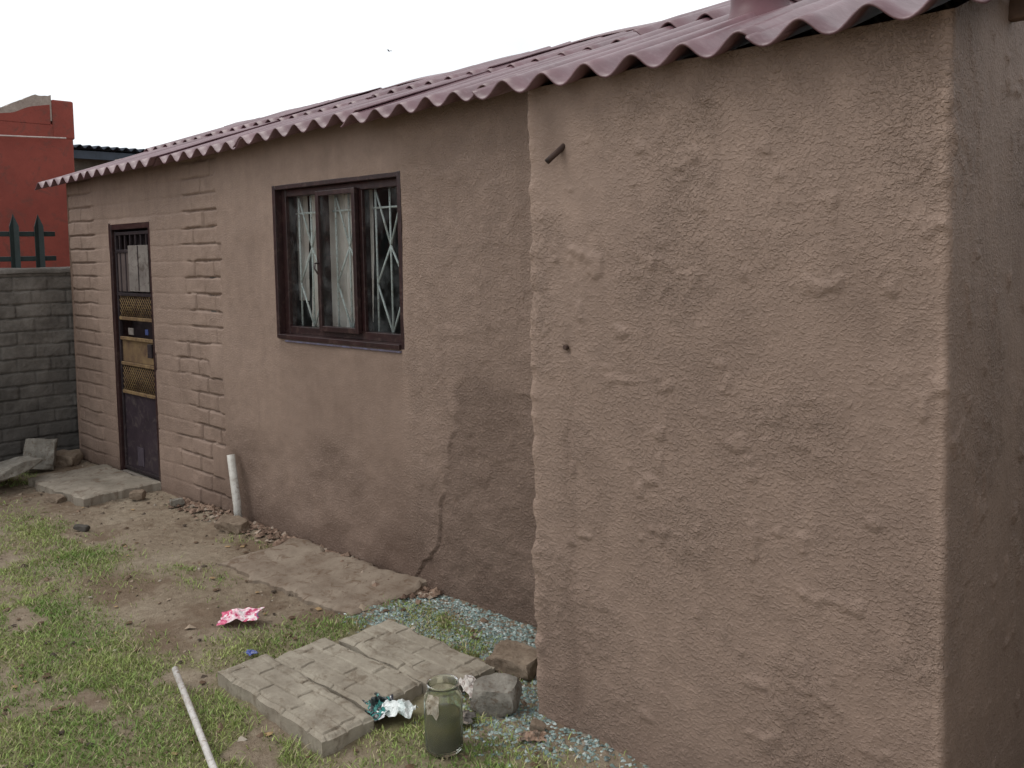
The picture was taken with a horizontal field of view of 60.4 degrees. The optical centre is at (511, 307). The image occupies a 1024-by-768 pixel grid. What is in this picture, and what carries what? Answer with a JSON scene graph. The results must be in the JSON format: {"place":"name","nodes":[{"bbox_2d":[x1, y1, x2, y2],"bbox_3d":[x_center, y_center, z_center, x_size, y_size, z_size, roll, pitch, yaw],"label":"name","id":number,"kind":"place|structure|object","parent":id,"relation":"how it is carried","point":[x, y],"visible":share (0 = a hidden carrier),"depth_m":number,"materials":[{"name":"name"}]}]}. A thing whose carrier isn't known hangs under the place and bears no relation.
{"place":"outdoors","nodes":[
{"label":"outdoors","id":0,"kind":"place"},
{"bbox_2d":[114,231,127,467],"bbox_3d":[-2.958,0.329,6.673,0.025,1.800,0.025,2,5,43],"label":"gate stile","id":1,"kind":"object","parent":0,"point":[116,245],"visible":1,"depth_m":6.66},
{"bbox_2d":[119,316,151,321],"bbox_3d":[-2.754,0.088,6.460,0.548,0.024,0.024,2,5,43],"label":"gate rail","id":2,"kind":"object","parent":1,"relation":"attached to","point":[135,319],"visible":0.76,"depth_m":6.45,"materials":[{"name":"beige"}]},
{"bbox_2d":[122,361,153,369],"bbox_3d":[-2.747,0.427,6.482,0.548,0.024,0.024,2,5,43],"label":"gate rail","id":3,"kind":"object","parent":1,"relation":"attached to","point":[138,365],"visible":0.77,"depth_m":6.47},
{"bbox_2d":[123,340,153,364],"bbox_3d":[-2.745,0.332,6.480,0.548,0.160,0.003,2,5,43],"label":"gate sheet","id":4,"kind":"object","parent":3,"relation":"on","point":[135,351],"visible":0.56,"depth_m":6.51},
{"bbox_2d":[123,389,154,398],"bbox_3d":[-2.743,0.642,6.496,0.548,0.024,0.024,2,5,43],"label":"gate rail","id":5,"kind":"object","parent":1,"relation":"attached to","point":[146,395],"visible":0.76,"depth_m":6.49,"materials":[{"name":"beige"}]},
{"bbox_2d":[118,253,129,291],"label":"gate side panel","id":6,"kind":"structure","parent":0,"point":[123,272],"depth_m":6.56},
{"bbox_2d":[0,471,631,767],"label":"grass","id":7,"kind":"structure","parent":0,"point":[109,658],"depth_m":3.50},
{"bbox_2d":[321,196,332,325],"bbox_3d":[-1.036,-0.254,4.877,0.040,0.742,0.051,2,5,43],"label":"window mullion","id":8,"kind":"structure","parent":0,"point":[327,261],"depth_m":4.86},
{"bbox_2d":[0,0,727,148],"label":"sky","id":9,"kind":"structure","parent":0,"point":[138,74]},
{"bbox_2d":[358,190,372,331],"bbox_3d":[-0.772,-0.243,4.632,0.040,0.742,0.051,2,5,43],"label":"window mullion","id":10,"kind":"structure","parent":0,"point":[365,260],"depth_m":4.62},
{"bbox_2d":[338,594,647,767],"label":"crushed glass gravel","id":11,"kind":"structure","parent":0,"point":[503,633],"depth_m":3.73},
{"bbox_2d":[459,675,475,697],"bbox_3d":[-0.156,1.402,3.277,0.082,0.035,0.190,-3,4,-27],"label":"scrap paper","id":12,"kind":"object","parent":11,"relation":"on","point":[466,683],"visible":0.57,"depth_m":3.28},
{"bbox_2d":[463,709,475,723],"bbox_3d":[-0.187,1.434,3.093,0.122,0.022,0.093,-1,4,3],"label":"scrap paper","id":13,"kind":"object","parent":11,"relation":"on","point":[468,716],"visible":0.39,"depth_m":3.09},
{"bbox_2d":[470,673,521,717],"bbox_3d":[-0.057,1.407,3.182,0.163,0.110,0.129,-3,7,15],"label":"broken concrete block","id":14,"kind":"object","parent":11,"relation":"on","point":[496,695],"depth_m":3.13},
{"bbox_2d":[485,639,537,680],"bbox_3d":[0.016,1.399,3.500,0.212,0.094,0.168,6,12,31],"label":"broken concrete block","id":15,"kind":"object","parent":11,"relation":"on","point":[517,659],"depth_m":3.45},
{"bbox_2d":[518,729,546,741],"bbox_3d":[0.069,1.440,2.958,0.098,0.019,0.060,-1,4,3],"label":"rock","id":16,"kind":"object","parent":11,"relation":"on","point":[535,735],"visible":1,"depth_m":2.95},
{"bbox_2d":[529,718,545,731],"bbox_3d":[0.089,1.441,3.022,0.055,0.035,0.040,16,11,11],"label":"rock","id":17,"kind":"object","parent":11,"relation":"on","point":[538,724],"visible":0.88,"depth_m":3.01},
{"bbox_2d":[0,459,1023,767],"bbox_3d":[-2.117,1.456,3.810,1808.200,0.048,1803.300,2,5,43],"label":"ground","id":18,"kind":"structure","parent":0,"point":[202,613],"depth_m":3.95,"materials":[{"name":"soil"}]},
{"bbox_2d":[0,456,42,482],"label":"broken concrete block","id":19,"kind":"object","parent":18,"relation":"on","point":[12,467],"depth_m":6.33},
{"bbox_2d":[0,120,74,267],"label":"walls","id":20,"kind":"structure","parent":18,"relation":"on","point":[27,164],"depth_m":9.70,"materials":[{"name":"red paint"}]},
{"bbox_2d":[0,105,50,124],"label":"red broken parapet","id":21,"kind":"structure","parent":20,"relation":"on","point":[37,114],"depth_m":9.66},
{"bbox_2d":[0,94,51,121],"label":"broken parapet top","id":22,"kind":"structure","parent":20,"relation":"on","point":[29,101],"depth_m":9.64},
{"bbox_2d":[0,135,65,138],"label":"wall ledge","id":23,"kind":"object","parent":20,"relation":"attached to","point":[33,136],"visible":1,"depth_m":9.59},
{"bbox_2d":[51,100,74,139],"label":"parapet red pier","id":24,"kind":"structure","parent":20,"relation":"on","point":[62,122],"depth_m":9.89,"materials":[{"name":"paint"}]},
{"bbox_2d":[0,272,79,461],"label":"cement brick boundary wall","id":25,"kind":"structure","parent":18,"relation":"on","point":[38,394],"depth_m":7.08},
{"bbox_2d":[23,438,57,470],"bbox_3d":[-3.695,1.152,6.888,0.228,0.250,0.101,4,-12,-19],"label":"broken concrete block","id":26,"kind":"object","parent":18,"relation":"on","point":[45,450],"depth_m":6.86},
{"bbox_2d":[43,493,66,502],"bbox_3d":[-3.134,1.318,6.024,0.130,0.065,0.101,6,5,12],"label":"rock","id":27,"kind":"object","parent":18,"relation":"on","point":[54,498],"visible":0.99,"depth_m":6.00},
{"bbox_2d":[55,449,83,466],"bbox_3d":[-3.595,1.220,7.093,0.220,0.119,0.184,5,8,3],"label":"broken concrete block","id":28,"kind":"object","parent":18,"relation":"on","point":[68,458],"depth_m":7.04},
{"bbox_2d":[66,183,82,446],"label":"gable wall","id":29,"kind":"structure","parent":18,"relation":"on","point":[76,354],"depth_m":7.20,"materials":[{"name":"brown paint"}]},
{"bbox_2d":[73,524,89,531],"bbox_3d":[-2.633,1.348,5.379,0.100,0.039,0.047,6,5,12],"label":"rock","id":30,"kind":"object","parent":18,"relation":"on","point":[82,527],"visible":1,"depth_m":5.36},
{"bbox_2d":[28,464,160,506],"bbox_3d":[-3.035,1.372,6.392,0.926,0.255,0.605,2,5,43],"label":"concrete door step","id":31,"kind":"object","parent":18,"relation":"on","point":[92,485],"visible":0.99,"depth_m":6.27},
{"bbox_2d":[121,469,158,480],"bbox_3d":[-2.677,1.278,6.594,0.680,0.065,0.217,2,5,43],"label":"door threshold","id":32,"kind":"object","parent":31,"relation":"on","point":[133,473],"depth_m":6.60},
{"bbox_2d":[73,144,144,171],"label":"tin roof shed","id":33,"kind":"structure","parent":18,"relation":"on","point":[87,156],"depth_m":11.70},
{"bbox_2d":[129,489,145,500],"bbox_3d":[-2.581,1.295,6.061,0.102,0.068,0.089,4,7,-7],"label":"rock","id":34,"kind":"object","parent":18,"relation":"on","point":[139,494],"visible":1,"depth_m":6.03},
{"bbox_2d":[128,229,154,394],"bbox_3d":[-2.672,0.334,6.559,0.606,1.820,0.035,2,5,43],"label":"door leaf","id":35,"kind":"object","parent":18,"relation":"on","point":[140,327],"visible":0.2,"depth_m":6.62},
{"bbox_3d":[-2.537,0.346,6.281,0.025,1.800,0.025,2,5,43],"label":"gate stile","id":36,"kind":"object","parent":35,"relation":"attached to","visible":0},
{"bbox_2d":[115,230,147,235],"bbox_3d":[-2.767,-0.540,6.419,0.548,0.024,0.024,2,5,43],"label":"gate rail","id":37,"kind":"object","parent":36,"relation":"attached to","point":[130,233],"visible":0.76,"depth_m":6.41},
{"bbox_2d":[118,292,150,296],"bbox_3d":[-2.758,-0.091,6.448,0.548,0.024,0.024,2,5,43],"label":"gate rail","id":38,"kind":"object","parent":37,"relation":"attached to","point":[135,294],"visible":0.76,"depth_m":6.42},
{"bbox_2d":[119,236,122,291],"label":"gate top bar","id":39,"kind":"object","parent":38,"relation":"attached to","point":[120,242],"visible":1,"depth_m":6.57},
{"bbox_2d":[124,235,127,291],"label":"gate top bar","id":40,"kind":"object","parent":38,"relation":"attached to","point":[125,242],"visible":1,"depth_m":6.51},
{"bbox_2d":[116,249,148,252],"bbox_3d":[-2.764,-0.411,6.428,0.548,0.024,0.024,2,5,43],"label":"gate rail","id":41,"kind":"object","parent":36,"relation":"attached to","point":[121,251],"visible":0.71,"depth_m":6.53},
{"bbox_2d":[128,245,149,291],"bbox_3d":[-2.693,-0.279,6.348,0.320,0.335,0.007,2,5,43],"label":"gate light panel","id":42,"kind":"object","parent":41,"relation":"attached to","point":[144,277],"visible":1,"depth_m":6.33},
{"bbox_2d":[120,336,152,342],"bbox_3d":[-2.751,0.238,6.470,0.548,0.024,0.024,2,5,43],"label":"gate rail","id":43,"kind":"object","parent":36,"relation":"attached to","point":[137,339],"visible":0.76,"depth_m":6.45,"materials":[{"name":"beige"}]},
{"bbox_2d":[127,465,158,479],"bbox_3d":[-2.731,1.226,6.534,0.548,0.024,0.024,2,5,43],"label":"gate rail","id":44,"kind":"object","parent":36,"relation":"attached to","point":[147,473],"visible":0.76,"depth_m":6.52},
{"bbox_2d":[125,393,158,474],"bbox_3d":[-2.733,0.934,6.519,0.548,0.557,0.006,2,5,43],"label":"gate lower sheet","id":45,"kind":"object","parent":44,"relation":"on","point":[141,422],"visible":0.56,"depth_m":6.51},
{"bbox_2d":[137,447,144,466],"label":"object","id":46,"kind":"object","parent":45,"relation":"attached to","point":[141,457],"visible":1,"depth_m":6.55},
{"bbox_2d":[169,498,184,506],"bbox_3d":[-2.240,1.298,5.870,0.092,0.050,0.070,4,4,-37],"label":"rock","id":47,"kind":"object","parent":18,"relation":"on","point":[174,502],"visible":1,"depth_m":5.85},
{"bbox_2d":[172,666,217,767],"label":"white pole","id":48,"kind":"object","parent":18,"relation":"on","point":[207,752],"visible":1,"depth_m":3.04,"materials":[{"name":"paint"}]},
{"bbox_2d":[227,454,241,516],"bbox_3d":[-1.710,1.154,5.436,0.049,0.489,0.144,-4,5,-38],"label":"pvc drain pipe","id":49,"kind":"object","parent":18,"relation":"on","point":[234,485],"visible":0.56,"depth_m":5.42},
{"bbox_2d":[216,607,263,625],"bbox_3d":[-1.226,1.381,3.965,0.196,0.035,0.103,-9,17,4],"label":"snack wrapper","id":50,"kind":"object","parent":18,"relation":"on","point":[247,614],"visible":1,"depth_m":3.96,"materials":[{"name":"pink plastic"}]},
{"bbox_2d":[0,491,552,767],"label":"dry leaves","id":51,"kind":"object","parent":18,"relation":"on","point":[222,715],"visible":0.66,"depth_m":3.75,"materials":[{"name":"brown plant"}]},
{"bbox_2d":[218,654,373,757],"bbox_3d":[-0.813,1.497,3.252,0.740,0.168,0.234,2,5,43],"label":"patterned paving slab","id":52,"kind":"object","parent":18,"relation":"on","point":[323,721],"depth_m":3.16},
{"bbox_2d":[67,91,536,626],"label":"front wall","id":53,"kind":"structure","parent":18,"relation":"on","point":[413,457],"depth_m":4.63,"materials":[{"name":"brown paint"}]},
{"bbox_2d":[35,140,191,189],"bbox_3d":[-3.136,-1.200,7.228,1.160,0.449,1.112,2,5,43],"label":"roof sheet eave","id":54,"kind":"object","parent":53,"relation":"on","point":[72,177],"visible":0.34,"depth_m":6.99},
{"bbox_2d":[144,115,268,151],"bbox_3d":[-2.550,-1.561,7.842,1.160,0.390,1.013,2,5,43],"label":"roof sheet","id":55,"kind":"object","parent":54,"relation":"on","point":[193,137],"visible":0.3,"depth_m":7.68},
{"bbox_2d":[108,223,134,469],"bbox_3d":[-2.943,0.318,6.749,0.047,1.912,0.196,2,5,43],"label":"door jamb","id":56,"kind":"object","parent":53,"relation":"attached to","point":[127,324],"depth_m":6.68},
{"bbox_2d":[111,222,147,229],"bbox_3d":[-2.721,-0.601,6.466,0.610,0.052,0.194,2,5,43],"label":"door head","id":57,"kind":"object","parent":53,"relation":"in","point":[136,226],"depth_m":6.40},
{"bbox_2d":[147,220,160,481],"bbox_3d":[-2.462,0.337,6.302,0.047,1.912,0.196,2,5,43],"label":"door jamb","id":58,"kind":"object","parent":53,"relation":"attached to","point":[155,369],"depth_m":6.23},
{"bbox_2d":[83,120,279,179],"bbox_3d":[-2.378,-1.176,6.484,1.160,0.443,1.117,2,5,43],"label":"roof sheet eave","id":59,"kind":"object","parent":53,"relation":"on","point":[144,160],"visible":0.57,"depth_m":6.19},
{"bbox_2d":[210,87,380,135],"bbox_3d":[-1.752,-1.560,7.140,1.160,0.382,1.018,2,5,43],"label":"roof sheet","id":60,"kind":"object","parent":59,"relation":"on","point":[267,119],"visible":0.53,"depth_m":6.89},
{"bbox_2d":[153,108,334,166],"bbox_3d":[-1.579,-1.161,5.783,1.160,0.445,1.120,2,5,43],"label":"roof sheet eave","id":61,"kind":"object","parent":53,"relation":"on","point":[226,143],"visible":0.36,"depth_m":5.54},
{"bbox_2d":[276,81,415,120],"bbox_3d":[-1.002,-1.523,6.388,1.160,0.400,1.019,2,5,43],"label":"roof sheet","id":62,"kind":"object","parent":61,"relation":"on","point":[338,104],"visible":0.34,"depth_m":6.26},
{"bbox_2d":[272,186,301,337],"bbox_3d":[-1.310,-0.265,5.144,0.028,0.877,0.164,2,5,43],"label":"window reveal","id":63,"kind":"object","parent":53,"relation":"attached to","point":[279,260],"depth_m":5.10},
{"bbox_2d":[281,190,297,332],"bbox_3d":[-1.291,-0.262,5.112,0.044,0.827,0.055,2,5,43],"label":"window frame","id":64,"kind":"object","parent":53,"relation":"in","point":[288,228],"visible":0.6,"depth_m":5.09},
{"bbox_2d":[275,172,395,189],"bbox_3d":[-0.910,-0.673,4.737,1.088,0.026,0.162,2,5,43],"label":"window reveal top","id":65,"kind":"object","parent":53,"relation":"attached to","point":[381,176],"depth_m":4.65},
{"bbox_2d":[278,333,400,349],"bbox_3d":[-0.897,0.178,4.787,1.088,0.026,0.176,2,5,43],"label":"window reveal sill","id":66,"kind":"structure","parent":53,"relation":"attached to","point":[357,342],"depth_m":4.68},
{"bbox_2d":[297,197,303,325],"bbox_3d":[-1.226,-0.263,5.106,0.011,0.755,0.011,-3,4,-24],"label":"burglar bar","id":67,"kind":"object","parent":66,"relation":"attached to","point":[299,225],"visible":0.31,"depth_m":5.10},
{"bbox_2d":[297,196,309,300],"bbox_3d":[-1.280,-0.369,5.205,0.260,0.655,0.035,2,5,43],"label":"curtain","id":68,"kind":"object","parent":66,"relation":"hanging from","point":[305,244],"visible":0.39,"depth_m":5.13,"materials":[{"name":"fabric"}]},
{"bbox_2d":[298,197,310,244],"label":"burglar bar","id":69,"kind":"object","parent":66,"relation":"attached to","point":[305,222],"visible":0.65,"depth_m":5.05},
{"bbox_2d":[301,283,313,325],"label":"burglar bar","id":70,"kind":"object","parent":66,"relation":"attached to","point":[307,302],"visible":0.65,"depth_m":5.08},
{"bbox_2d":[309,196,315,325],"bbox_3d":[-1.137,-0.260,5.024,0.011,0.755,0.011,-3,4,-24],"label":"burglar bar","id":71,"kind":"object","parent":66,"relation":"attached to","point":[313,282],"visible":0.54,"depth_m":5.02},
{"bbox_2d":[315,191,325,330],"bbox_3d":[-1.053,-0.251,4.832,0.028,0.767,0.026,2,5,43],"label":"window sash","id":72,"kind":"object","parent":66,"relation":"attached to","point":[319,246],"depth_m":4.82,"materials":[{"name":"red paint"}]},
{"bbox_2d":[312,193,354,326],"bbox_3d":[-0.991,-0.232,4.934,0.460,0.905,0.036,2,5,43],"label":"curtain","id":73,"kind":"object","parent":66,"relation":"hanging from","point":[343,247],"visible":0.3,"depth_m":4.91,"materials":[{"name":"fabric"}]},
{"bbox_2d":[318,188,350,195],"bbox_3d":[-0.942,-0.615,4.698,0.296,0.028,0.024,2,5,43],"label":"sash window","id":74,"kind":"structure","parent":66,"relation":"attached to","point":[335,192],"depth_m":4.69,"materials":[{"name":"red paint"}]},
{"bbox_2d":[334,195,339,326],"bbox_3d":[-0.966,-0.253,4.864,0.011,0.755,0.011,0,4,20],"label":"burglar bar","id":75,"kind":"object","parent":66,"relation":"attached to","point":[336,238],"visible":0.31,"depth_m":4.86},
{"bbox_2d":[335,195,348,244],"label":"burglar bar","id":76,"kind":"object","parent":66,"relation":"attached to","point":[342,219],"visible":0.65,"depth_m":4.80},
{"bbox_2d":[337,283,351,327],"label":"burglar bar","id":77,"kind":"object","parent":66,"relation":"attached to","point":[342,297],"visible":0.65,"depth_m":4.84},
{"bbox_2d":[291,325,400,342],"bbox_3d":[-0.897,0.144,4.779,1.010,0.044,0.053,2,5,43],"label":"window frame bottom","id":78,"kind":"object","parent":66,"relation":"on","point":[368,335],"depth_m":4.70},
{"bbox_2d":[322,326,354,333],"bbox_3d":[-0.927,0.121,4.746,0.296,0.030,0.024,2,5,43],"label":"window sash","id":79,"kind":"object","parent":78,"relation":"on","point":[350,330],"depth_m":4.74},
{"bbox_2d":[347,194,352,326],"bbox_3d":[-0.878,-0.249,4.783,0.011,0.755,0.011,0,4,20],"label":"burglar bar","id":80,"kind":"object","parent":66,"relation":"attached to","point":[350,260],"visible":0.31,"depth_m":4.78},
{"bbox_2d":[351,187,361,333],"bbox_3d":[-0.816,-0.241,4.612,0.028,0.767,0.026,2,5,43],"label":"window sash","id":81,"kind":"object","parent":66,"relation":"attached to","point":[356,258],"depth_m":4.60,"materials":[{"name":"red paint"}]},
{"bbox_2d":[369,190,373,321],"bbox_3d":[-0.776,-0.298,4.736,0.100,0.755,0.030,2,5,43],"label":"curtain","id":82,"kind":"object","parent":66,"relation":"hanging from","point":[371,226],"visible":0.3,"depth_m":4.72,"materials":[{"name":"fabric"}]},
{"bbox_2d":[374,189,380,331],"bbox_3d":[-0.707,-0.242,4.624,0.011,0.755,0.011,0,4,20],"label":"burglar bar","id":83,"kind":"object","parent":66,"relation":"attached to","point":[377,261],"visible":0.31,"depth_m":4.62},
{"bbox_2d":[375,189,389,243],"bbox_3d":[-0.669,-0.469,4.570,0.127,0.302,0.012,2,5,43],"label":"burglar bar","id":84,"kind":"object","parent":66,"relation":"attached to","point":[382,214],"visible":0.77,"depth_m":4.57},
{"bbox_2d":[377,247,389,283],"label":"burglar bar","id":85,"kind":"object","parent":66,"relation":"attached to","point":[384,264],"visible":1,"depth_m":4.58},
{"bbox_2d":[377,284,392,332],"bbox_3d":[-0.660,0.007,4.601,0.127,0.262,0.012,2,5,43],"label":"burglar bar","id":86,"kind":"object","parent":66,"relation":"attached to","point":[385,307],"visible":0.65,"depth_m":4.60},
{"bbox_2d":[388,188,394,330],"bbox_3d":[-0.622,-0.239,4.545,0.011,0.755,0.011,0,4,20],"label":"burglar bar","id":87,"kind":"object","parent":66,"relation":"attached to","point":[391,254],"visible":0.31,"depth_m":4.54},
{"bbox_2d":[286,178,396,196],"bbox_3d":[-0.913,-0.639,4.729,1.010,0.041,0.053,2,5,43],"label":"window frame top","id":88,"kind":"object","parent":53,"relation":"in","point":[368,185],"depth_m":4.64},
{"bbox_2d":[285,340,401,352],"bbox_3d":[-0.925,0.208,4.708,1.030,0.010,0.011,2,5,43],"label":"window sill paint strip","id":89,"kind":"object","parent":53,"relation":"attached to","point":[373,349],"depth_m":4.67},
{"bbox_2d":[233,70,487,147],"bbox_3d":[-0.807,-1.159,5.053,1.160,0.454,1.114,2,5,43],"label":"roof sheet eave","id":90,"kind":"object","parent":53,"relation":"on","point":[330,118],"visible":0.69,"depth_m":4.74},
{"bbox_2d":[371,37,593,96],"bbox_3d":[-0.198,-1.522,5.692,1.160,0.387,1.006,2,5,43],"label":"roof sheet","id":91,"kind":"object","parent":90,"relation":"on","point":[477,68],"visible":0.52,"depth_m":5.48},
{"bbox_2d":[396,171,404,349],"bbox_3d":[-0.493,-0.232,4.384,0.028,0.877,0.164,2,5,43],"label":"window reveal","id":92,"kind":"object","parent":53,"relation":"attached to","point":[399,215],"depth_m":4.32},
{"bbox_2d":[340,41,619,127],"bbox_3d":[-0.043,-1.123,4.316,1.160,0.454,1.116,2,5,43],"label":"roof sheet eave","id":93,"kind":"object","parent":53,"relation":"on","point":[447,94],"visible":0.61,"depth_m":4.12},
{"bbox_2d":[484,30,638,71],"bbox_3d":[0.559,-1.484,4.948,1.160,0.389,1.007,2,5,43],"label":"roof sheet","id":94,"kind":"object","parent":93,"relation":"on","point":[595,43],"visible":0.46,"depth_m":4.81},
{"bbox_2d":[168,497,442,603],"bbox_3d":[-1.350,1.336,5.072,2.634,0.055,0.222,2,5,43],"label":"wall base rubble","id":95,"kind":"object","parent":18,"relation":"on","point":[432,593],"depth_m":5.19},
{"bbox_2d":[214,514,249,534],"bbox_3d":[-1.683,1.316,5.298,0.200,0.093,0.116,7,11,22],"label":"rock","id":96,"kind":"object","parent":95,"relation":"on","point":[228,524],"visible":0.96,"depth_m":5.27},
{"bbox_2d":[0,460,621,767],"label":"pebbles","id":97,"kind":"object","parent":18,"relation":"on","point":[362,607],"visible":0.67,"depth_m":3.98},
{"bbox_2d":[218,538,426,616],"bbox_3d":[-0.987,1.460,4.533,1.137,0.231,0.549,2,5,43],"label":"concrete apron","id":98,"kind":"object","parent":18,"relation":"on","point":[299,569],"visible":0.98,"depth_m":4.46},
{"bbox_2d":[275,637,421,713],"bbox_3d":[-0.645,1.482,3.432,0.622,0.159,0.273,2,5,43],"label":"patterned paving slab","id":99,"kind":"object","parent":18,"relation":"on","point":[353,677],"depth_m":3.38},
{"bbox_2d":[362,692,392,720],"bbox_3d":[-0.478,1.421,3.156,0.116,0.034,0.169,-3,4,-32],"label":"crisp packet","id":100,"kind":"object","parent":99,"relation":"on","point":[374,706],"visible":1,"depth_m":3.14,"materials":[{"name":"teal plastic"}]},
{"bbox_2d":[377,699,418,718],"bbox_3d":[-0.405,1.421,3.133,0.133,0.044,0.105,0,4,23],"label":"plastic bag","id":101,"kind":"object","parent":18,"relation":"on","point":[404,708],"visible":1,"depth_m":3.12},
{"bbox_2d":[339,620,494,693],"bbox_3d":[-0.394,1.464,3.567,0.665,0.154,0.294,2,5,43],"label":"patterned paving slab","id":102,"kind":"object","parent":18,"relation":"on","point":[416,656],"depth_m":3.54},
{"bbox_2d":[424,674,462,757],"bbox_3d":[-0.229,1.354,2.920,0.128,0.230,0.133,2,5,43],"label":"glass jar","id":103,"kind":"object","parent":18,"relation":"on","point":[443,715],"visible":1,"depth_m":2.87,"materials":[{"name":"green"}]},
{"bbox_2d":[527,0,1023,767],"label":"protruding room wall","id":104,"kind":"structure","parent":18,"relation":"on","point":[777,398],"depth_m":2.48,"materials":[{"name":"brown paint"}]},
{"bbox_2d":[545,143,564,163],"bbox_3d":[0.154,-0.516,2.912,0.098,0.087,0.022,-2,4,-19],"label":"wall pipe stub","id":105,"kind":"object","parent":104,"relation":"attached to","point":[552,156],"depth_m":2.90,"materials":[{"name":"metal"}]},
{"bbox_2d":[472,0,837,99],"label":"corrugated roof","id":106,"kind":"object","parent":104,"relation":"on","point":[707,37],"visible":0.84,"depth_m":2.80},
{"bbox_2d":[745,0,991,46],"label":"corrugated roof","id":107,"kind":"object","parent":104,"relation":"on","point":[835,17],"visible":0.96,"depth_m":2.25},
{"bbox_2d":[1008,0,1023,22],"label":"rafter end","id":108,"kind":"object","parent":104,"relation":"attached to","point":[1016,10],"visible":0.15,"depth_m":2.41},
{"bbox_3d":[2.575,-1.534,5.157,1.166,0.580,1.793,2,5,43],"label":"room roof sheet","id":109,"kind":"object","parent":104,"relation":"on","visible":0},
{"bbox_2d":[224,21,658,126],"bbox_3d":[-0.600,-1.722,6.664,5.650,0.141,0.320,2,5,43],"label":"ridge cap","id":110,"kind":"object","parent":109,"relation":"on","point":[583,39],"visible":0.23,"depth_m":6.03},
{"bbox_2d":[633,46,753,68],"bbox_3d":[1.525,-1.436,5.989,1.160,0.641,1.913,2,5,43],"label":"roof sheet rear","id":111,"kind":"object","parent":110,"relation":"attached to","point":[693,56],"depth_m":5.55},
{"bbox_2d":[514,35,639,75],"bbox_3d":[0.494,-1.125,3.846,0.462,0.436,1.103,2,5,43],"label":"roof sheet eave","id":112,"kind":"object","parent":109,"relation":"attached to","point":[588,52],"visible":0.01,"depth_m":3.92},
{"bbox_2d":[726,0,804,46],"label":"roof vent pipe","id":113,"kind":"object","parent":109,"relation":"attached to","point":[743,7],"visible":0.19,"depth_m":3.16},
{"bbox_2d":[800,1,951,37],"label":"roof sheet rear","id":114,"kind":"object","parent":109,"relation":"on","point":[881,17],"depth_m":4.73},
{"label":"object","id":115,"kind":"object","parent":18,"relation":"on","visible":0},
{"bbox_2d":[0,214,56,267],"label":"palisade fence","id":116,"kind":"object","parent":115,"relation":"on","point":[14,234],"visible":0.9,"depth_m":7.13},
{"bbox_2d":[0,267,69,273],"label":"coping","id":117,"kind":"object","parent":115,"relation":"on","point":[35,270],"visible":0.95,"depth_m":7.04,"materials":[{"name":"grey concrete"}]},
{"bbox_2d":[633,0,801,34],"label":"roof sheet","id":118,"kind":"object","parent":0,"point":[718,10],"visible":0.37,"depth_m":3.79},
{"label":"inner floor","id":119,"kind":"structure","parent":0,"visible":0},
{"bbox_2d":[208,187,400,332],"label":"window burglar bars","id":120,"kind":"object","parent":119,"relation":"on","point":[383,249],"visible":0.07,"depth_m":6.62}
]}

